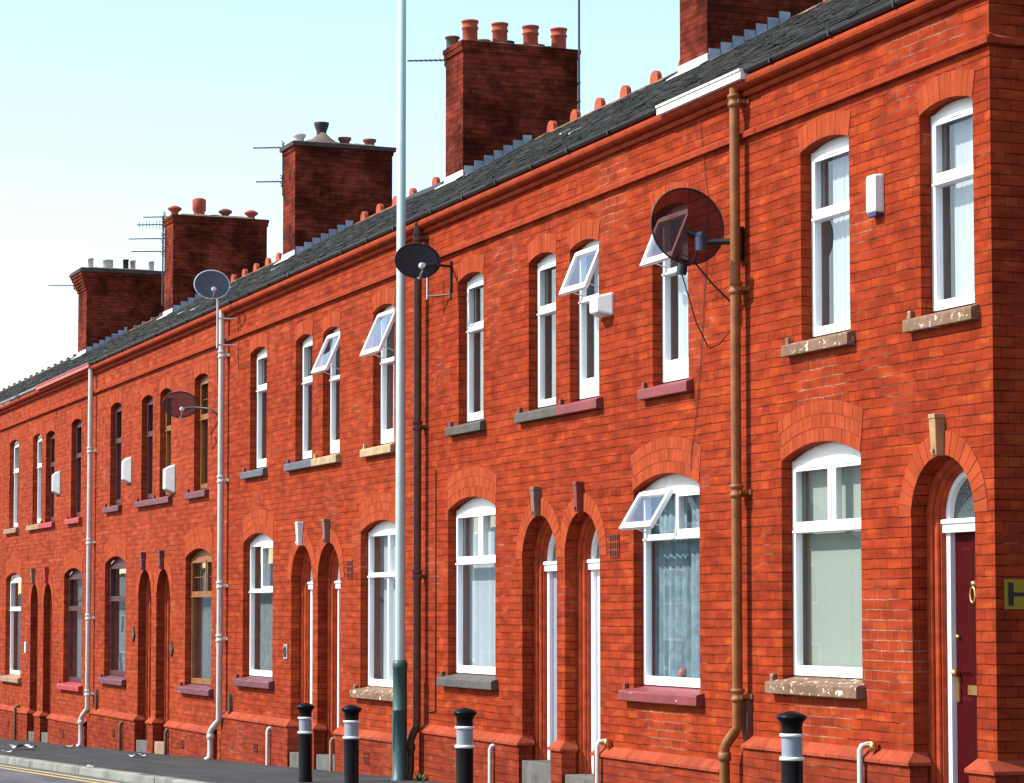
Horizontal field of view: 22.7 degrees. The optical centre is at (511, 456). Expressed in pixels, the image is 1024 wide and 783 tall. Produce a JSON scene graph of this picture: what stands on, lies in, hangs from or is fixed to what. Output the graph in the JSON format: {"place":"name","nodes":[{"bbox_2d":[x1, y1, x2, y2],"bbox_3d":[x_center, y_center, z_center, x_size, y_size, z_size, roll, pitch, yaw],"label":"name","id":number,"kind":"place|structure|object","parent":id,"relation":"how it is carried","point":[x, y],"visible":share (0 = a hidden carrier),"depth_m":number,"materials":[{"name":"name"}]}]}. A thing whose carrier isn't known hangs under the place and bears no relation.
{"place":"outdoors","nodes":[
{"label":"outdoors","id":0,"kind":"place"},
{"bbox_2d":[0,763,131,782],"bbox_3d":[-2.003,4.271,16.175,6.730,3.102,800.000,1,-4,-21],"label":"road","id":1,"kind":"structure","parent":0,"point":[9,776],"depth_m":34.92,"materials":[{"name":"grey asphalt"}]},
{"bbox_2d":[0,767,97,782],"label":"road marking","id":2,"kind":"object","parent":1,"relation":"on","point":[50,775],"visible":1,"depth_m":35.51,"materials":[{"name":"yellow paint"}]},
{"bbox_2d":[0,765,115,782],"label":"road marking","id":3,"kind":"object","parent":1,"relation":"on","point":[59,774],"visible":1,"depth_m":35.86,"materials":[{"name":"yellow paint"}]},
{"bbox_2d":[0,738,445,782],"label":"pavement","id":4,"kind":"structure","parent":0,"point":[210,771],"depth_m":35.89,"materials":[{"name":"grey concrete"}]},
{"bbox_2d":[9,744,36,747],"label":"paper litter","id":5,"kind":"object","parent":4,"relation":"on","point":[20,745],"visible":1,"depth_m":45.72,"materials":[{"name":"white paper"}]},
{"bbox_2d":[296,703,314,781],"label":"bollard","id":6,"kind":"object","parent":4,"relation":"on","point":[305,731],"visible":1,"depth_m":29.66,"materials":[{"name":"black metal"}]},
{"bbox_2d":[341,705,361,782],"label":"bollard","id":7,"kind":"object","parent":4,"relation":"on","point":[351,736],"visible":1,"depth_m":26.74,"materials":[{"name":"black metal"}]},
{"bbox_2d":[391,0,407,780],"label":"lamp post","id":8,"kind":"object","parent":4,"relation":"on","point":[399,728],"visible":1,"depth_m":30.12,"materials":[{"name":"grey metal"}]},
{"bbox_2d":[392,712,393,750],"bbox_3d":[-1.400,3.230,29.927,0.004,0.450,0.060,1,-4,-21],"label":"access door","id":9,"kind":"structure","parent":8,"relation":"in","point":[392,712],"depth_m":29.92,"materials":[{"name":"green paint"}]},
{"bbox_2d":[407,773,426,780],"bbox_3d":[-1.087,3.734,29.754,0.262,0.107,0.231,3,-5,-42],"label":"weed","id":10,"kind":"object","parent":4,"relation":"on","point":[419,777],"visible":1,"depth_m":29.74,"materials":[{"name":"green plant"}]},
{"bbox_2d":[452,708,476,782],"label":"bollard","id":11,"kind":"object","parent":4,"relation":"on","point":[464,746],"visible":1,"depth_m":22.70,"materials":[{"name":"black metal"}]},
{"bbox_2d":[776,711,806,782],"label":"bollard","id":12,"kind":"object","parent":4,"relation":"on","point":[792,759],"visible":1,"depth_m":18.38,"materials":[{"name":"black metal"}]},
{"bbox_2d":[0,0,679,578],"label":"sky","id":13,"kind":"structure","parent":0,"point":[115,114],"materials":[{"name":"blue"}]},
{"bbox_3d":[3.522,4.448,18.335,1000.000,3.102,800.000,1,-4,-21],"label":"ground","id":14,"kind":"structure","parent":0,"visible":0},
{"bbox_2d":[0,380,77,423],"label":"terraced house","id":15,"kind":"structure","parent":14,"relation":"on","point":[9,386],"depth_m":82.36,"materials":[{"name":"brick"}]},
{"bbox_2d":[0,356,169,396],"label":"terraced house","id":16,"kind":"structure","parent":14,"relation":"on","point":[20,386],"depth_m":69.01,"materials":[{"name":"brick"}]},
{"bbox_2d":[0,258,202,399],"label":"terraced house","id":17,"kind":"structure","parent":14,"relation":"on","point":[114,304],"depth_m":67.11,"materials":[{"name":"brick"}]},
{"bbox_2d":[0,366,204,684],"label":"terraced house","id":18,"kind":"structure","parent":14,"relation":"on","point":[36,373],"depth_m":78.15,"materials":[{"name":"brick"}]},
{"bbox_2d":[0,755,209,782],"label":"kerb","id":19,"kind":"structure","parent":14,"relation":"on","point":[127,776],"depth_m":35.10,"materials":[{"name":"concrete"}]},
{"bbox_2d":[0,354,253,540],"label":"terraced house","id":20,"kind":"structure","parent":14,"relation":"on","point":[61,362],"depth_m":73.95,"materials":[{"name":"brick"}]},
{"bbox_2d":[0,315,392,687],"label":"terraced house","id":21,"kind":"structure","parent":14,"relation":"on","point":[30,385],"depth_m":56.81,"materials":[{"name":"brick"}]},
{"bbox_2d":[0,198,487,741],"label":"terraced house","id":22,"kind":"structure","parent":14,"relation":"on","point":[232,248],"depth_m":55.58,"materials":[{"name":"brick"}]},
{"bbox_2d":[3,430,18,533],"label":"window","id":23,"kind":"structure","parent":22,"relation":"in","point":[14,435],"depth_m":55.51,"materials":[{"name":"grey plastic"}]},
{"bbox_2d":[0,557,30,682],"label":"window","id":24,"kind":"structure","parent":22,"relation":"in","point":[14,564],"depth_m":55.21,"materials":[{"name":"grey plastic"}]},
{"bbox_2d":[26,424,53,530],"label":"window","id":25,"kind":"structure","parent":22,"relation":"in","point":[37,429],"depth_m":53.07,"materials":[{"name":"grey plastic"}]},
{"bbox_2d":[129,212,167,305],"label":"tv aerial","id":26,"kind":"object","parent":22,"relation":"attached to","point":[163,216],"visible":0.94,"depth_m":58.79,"materials":[{"name":"metal"}]},
{"bbox_2d":[36,252,572,746],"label":"terraced house","id":27,"kind":"structure","parent":14,"relation":"on","point":[66,692],"depth_m":49.80,"materials":[{"name":"brick"}]},
{"bbox_2d":[38,421,54,528],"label":"window","id":28,"kind":"structure","parent":27,"relation":"in","point":[50,426],"depth_m":51.77,"materials":[{"name":"grey plastic"}]},
{"bbox_2d":[51,471,60,494],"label":"alarm box","id":29,"kind":"object","parent":27,"relation":"attached to","point":[56,484],"visible":1,"depth_m":50.45,"materials":[{"name":"beige plastic"}]},
{"bbox_2d":[56,550,118,691],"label":"window","id":30,"kind":"structure","parent":27,"relation":"in","point":[73,559],"depth_m":49.34,"materials":[{"name":"grey plastic"}]},
{"bbox_2d":[64,408,116,524],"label":"window","id":31,"kind":"structure","parent":27,"relation":"in","point":[77,413],"depth_m":49.40,"materials":[{"name":"grey plastic"}]},
{"bbox_2d":[87,121,686,752],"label":"terraced house","id":32,"kind":"structure","parent":14,"relation":"on","point":[333,189],"depth_m":46.28,"materials":[{"name":"brick"}]},
{"bbox_2d":[102,391,121,512],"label":"window","id":33,"kind":"structure","parent":32,"relation":"in","point":[116,397],"depth_m":46.15,"materials":[{"name":"grey plastic"}]},
{"bbox_2d":[121,457,131,483],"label":"alarm box","id":34,"kind":"object","parent":32,"relation":"attached to","point":[126,470],"visible":1,"depth_m":44.64,"materials":[{"name":"beige plastic"}]},
{"bbox_2d":[98,537,159,685],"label":"window","id":35,"kind":"structure","parent":32,"relation":"in","point":[116,546],"depth_m":45.90,"materials":[{"name":"grey plastic"}]},
{"bbox_2d":[134,383,167,507],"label":"window","id":36,"kind":"structure","parent":32,"relation":"in","point":[148,388],"depth_m":43.89,"materials":[{"name":"grey plastic"}]},
{"bbox_2d":[253,141,284,195],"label":"tv aerial","id":37,"kind":"object","parent":32,"relation":"attached to","point":[282,166],"visible":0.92,"depth_m":49.65,"materials":[{"name":"metal"}]},
{"bbox_2d":[148,177,800,759],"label":"terraced house","id":38,"kind":"structure","parent":14,"relation":"on","point":[188,617],"depth_m":40.85,"materials":[{"name":"brick"}]},
{"bbox_2d":[163,465,175,493],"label":"alarm box","id":39,"kind":"object","parent":38,"relation":"attached to","point":[169,479],"visible":1,"depth_m":41.66,"materials":[{"name":"beige plastic"}]},
{"bbox_2d":[151,376,201,504],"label":"window","id":40,"kind":"structure","parent":38,"relation":"in","point":[166,382],"depth_m":42.61,"materials":[{"name":"brown wood"}]},
{"bbox_2d":[162,391,217,418],"bbox_3d":[-4.882,-0.728,39.332,1.059,0.612,0.452,-3,-5,40],"label":"satellite dish","id":41,"kind":"object","parent":38,"relation":"attached to","point":[180,404],"visible":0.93,"depth_m":39.58,"materials":[{"name":"brown"}]},
{"bbox_2d":[177,527,263,695],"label":"window","id":42,"kind":"structure","parent":38,"relation":"in","point":[198,537],"depth_m":40.58,"materials":[{"name":"brown plastic"}]},
{"bbox_2d":[184,361,258,499],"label":"window","id":43,"kind":"structure","parent":38,"relation":"in","point":[203,366],"depth_m":40.55,"materials":[{"name":"brown wood"}]},
{"bbox_2d":[219,19,913,767],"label":"terraced house","id":44,"kind":"structure","parent":14,"relation":"on","point":[507,99],"depth_m":37.51,"materials":[{"name":"brick"}]},
{"bbox_2d":[194,270,236,347],"bbox_3d":[-4.391,-2.223,38.029,0.661,1.176,0.400,1,-4,-21],"label":"satellite dish","id":45,"kind":"object","parent":44,"relation":"attached to","point":[212,284],"visible":1,"depth_m":38.18,"materials":[{"name":"grey metal"}]},
{"bbox_2d":[232,509,295,688],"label":"window","id":46,"kind":"structure","parent":44,"relation":"in","point":[259,520],"depth_m":37.32,"materials":[{"name":"grey plastic"}]},
{"bbox_2d":[240,333,305,478],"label":"window","id":47,"kind":"structure","parent":44,"relation":"in","point":[259,340],"depth_m":37.49,"materials":[{"name":"grey plastic"}]},
{"bbox_2d":[283,320,333,471],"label":"window","id":48,"kind":"structure","parent":44,"relation":"in","point":[305,326],"depth_m":35.31,"materials":[{"name":"grey plastic"}]},
{"bbox_2d":[407,58,445,67],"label":"tv aerial","id":49,"kind":"object","parent":44,"relation":"attached to","point":[436,60],"visible":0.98,"depth_m":41.04,"materials":[{"name":"metal"}]},
{"bbox_2d":[576,0,580,109],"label":"tv aerial","id":50,"kind":"object","parent":44,"relation":"attached to","point":[579,100],"visible":0.84,"depth_m":40.75,"materials":[{"name":"metal"}]},
{"bbox_2d":[306,60,838,779],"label":"terraced house","id":51,"kind":"structure","parent":14,"relation":"on","point":[354,364],"depth_m":32.49,"materials":[{"name":"brick"}]},
{"bbox_2d":[311,311,383,466],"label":"window","id":52,"kind":"structure","parent":51,"relation":"in","point":[329,355],"depth_m":34.04,"materials":[{"name":"grey plastic"}]},
{"bbox_2d":[360,288,395,457],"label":"window","id":53,"kind":"structure","parent":51,"relation":"in","point":[384,321],"depth_m":32.10,"materials":[{"name":"grey plastic"}]},
{"bbox_2d":[350,492,456,701],"bbox_3d":[-1.295,1.744,31.862,0.935,2.575,1.850,1,-4,-21],"label":"window","id":54,"kind":"structure","parent":51,"relation":"in","point":[379,506],"depth_m":32.21,"materials":[{"name":"grey plastic"}]},
{"bbox_2d":[410,0,961,782],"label":"terraced house","id":55,"kind":"structure","parent":14,"relation":"on","point":[490,480],"depth_m":28.32,"materials":[{"name":"brick"}]},
{"bbox_2d":[426,277,451,298],"bbox_3d":[-0.845,-2.010,29.652,0.389,0.370,0.046,-3,-5,41],"label":"pole bracket","id":56,"kind":"object","parent":55,"relation":"attached to","point":[449,294],"visible":0.83,"depth_m":29.67,"materials":[{"name":"grey metal"}]},
{"bbox_2d":[394,243,452,290],"bbox_3d":[-0.936,-2.205,29.185,0.739,0.522,0.413,2,-4,-27],"label":"satellite dish","id":57,"kind":"object","parent":56,"relation":"attached to","point":[417,260],"visible":1,"depth_m":29.28,"materials":[{"name":"metal"}]},
{"bbox_2d":[436,466,534,689],"bbox_3d":[-0.117,1.366,28.872,0.935,2.495,1.770,1,-4,-21],"label":"window","id":58,"kind":"structure","parent":55,"relation":"in","point":[475,519],"depth_m":29.07,"materials":[{"name":"grey plastic"}]},
{"bbox_2d":[445,254,538,436],"bbox_3d":[-0.134,-1.265,29.090,0.925,2.025,1.130,1,-4,-21],"label":"window","id":59,"kind":"structure","parent":55,"relation":"in","point":[475,262],"depth_m":29.22,"materials":[{"name":"grey plastic"}]},
{"bbox_2d":[514,233,579,423],"bbox_3d":[0.661,-1.359,27.065,0.925,1.965,1.146,1,-4,-21],"label":"window","id":60,"kind":"structure","parent":55,"relation":"in","point":[546,269],"depth_m":27.21,"materials":[{"name":"grey plastic"}]},
{"bbox_2d":[553,571,556,742],"bbox_3d":[0.571,2.210,26.852,0.059,2.006,0.646,1,-4,-21],"label":"door","id":61,"kind":"structure","parent":55,"relation":"in","point":[554,572],"depth_m":27.10,"materials":[{"name":"grey paint"}]},
{"bbox_2d":[548,0,868,782],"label":"terraced house","id":62,"kind":"structure","parent":14,"relation":"on","point":[652,572],"depth_m":24.37,"materials":[{"name":"brick"}]},
{"bbox_2d":[597,570,599,739],"bbox_3d":[0.993,2.183,25.776,0.059,2.083,0.576,1,-4,-21],"label":"door","id":63,"kind":"structure","parent":62,"relation":"in","point":[598,571],"depth_m":26.02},
{"bbox_2d":[590,292,613,317],"bbox_3d":[0.866,-1.502,25.252,0.167,0.225,0.330,1,-4,-21],"label":"alarm box","id":64,"kind":"object","parent":62,"relation":"attached to","point":[602,306],"visible":1,"depth_m":25.14,"materials":[{"name":"white plastic"}]},
{"bbox_2d":[555,219,664,415],"bbox_3d":[1.037,-1.416,26.014,0.993,1.950,1.080,1,-4,-21],"label":"window","id":65,"kind":"structure","parent":62,"relation":"in","point":[588,256],"depth_m":26.11,"materials":[{"name":"grey plastic"}]},
{"bbox_2d":[618,436,704,705],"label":"window","id":66,"kind":"structure","parent":62,"relation":"in","point":[670,523],"depth_m":24.09,"materials":[{"name":"grey plastic"}]},
{"bbox_2d":[637,181,693,399],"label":"window","id":67,"kind":"structure","parent":62,"relation":"in","point":[674,294],"depth_m":24.21,"materials":[{"name":"grey plastic"}]},
{"bbox_2d":[650,187,743,346],"bbox_3d":[1.740,-1.708,22.600,0.632,1.376,0.887,-3,-5,39],"label":"satellite dish","id":68,"kind":"object","parent":62,"relation":"attached to","point":[687,226],"visible":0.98,"depth_m":22.60,"materials":[{"name":"red"}]},
{"bbox_2d":[724,0,1023,782],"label":"terraced house","id":69,"kind":"structure","parent":14,"relation":"on","point":[883,535],"depth_m":20.07,"materials":[{"name":"brick"}]},
{"bbox_2d":[765,399,925,698],"bbox_3d":[2.885,0.764,21.239,0.935,2.445,1.595,1,-4,-21],"label":"window","id":70,"kind":"structure","parent":69,"relation":"in","point":[827,582],"depth_m":21.26,"materials":[{"name":"grey plastic"}]},
{"bbox_2d":[781,110,935,357],"bbox_3d":[2.925,-1.851,21.310,0.925,1.974,1.150,1,-4,-21],"label":"window","id":71,"kind":"structure","parent":69,"relation":"in","point":[830,233],"depth_m":21.39,"materials":[{"name":"grey plastic"}]},
{"bbox_2d":[866,174,883,217],"bbox_3d":[2.883,-2.074,20.258,0.075,0.338,0.170,1,-4,-21],"label":"alarm box","id":72,"kind":"object","parent":69,"relation":"attached to","point":[874,195],"visible":1,"depth_m":20.19,"materials":[{"name":"white plastic"}]},
{"bbox_2d":[902,69,979,332],"bbox_3d":[3.638,-1.942,19.492,0.925,1.935,1.000,1,-4,-21],"label":"window","id":73,"kind":"structure","parent":69,"relation":"in","point":[952,125],"depth_m":19.57,"materials":[{"name":"grey plastic"}]},
{"bbox_2d":[951,532,977,782],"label":"door","id":74,"kind":"structure","parent":69,"relation":"in","point":[965,674],"depth_m":19.43,"materials":[{"name":"red paint"}]},
{"bbox_2d":[1004,579,1023,608],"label":"hydrant sign","id":75,"kind":"object","parent":69,"relation":"attached to","point":[1013,593],"visible":1,"depth_m":18.59,"materials":[{"name":"yellow plastic"}]}
]}

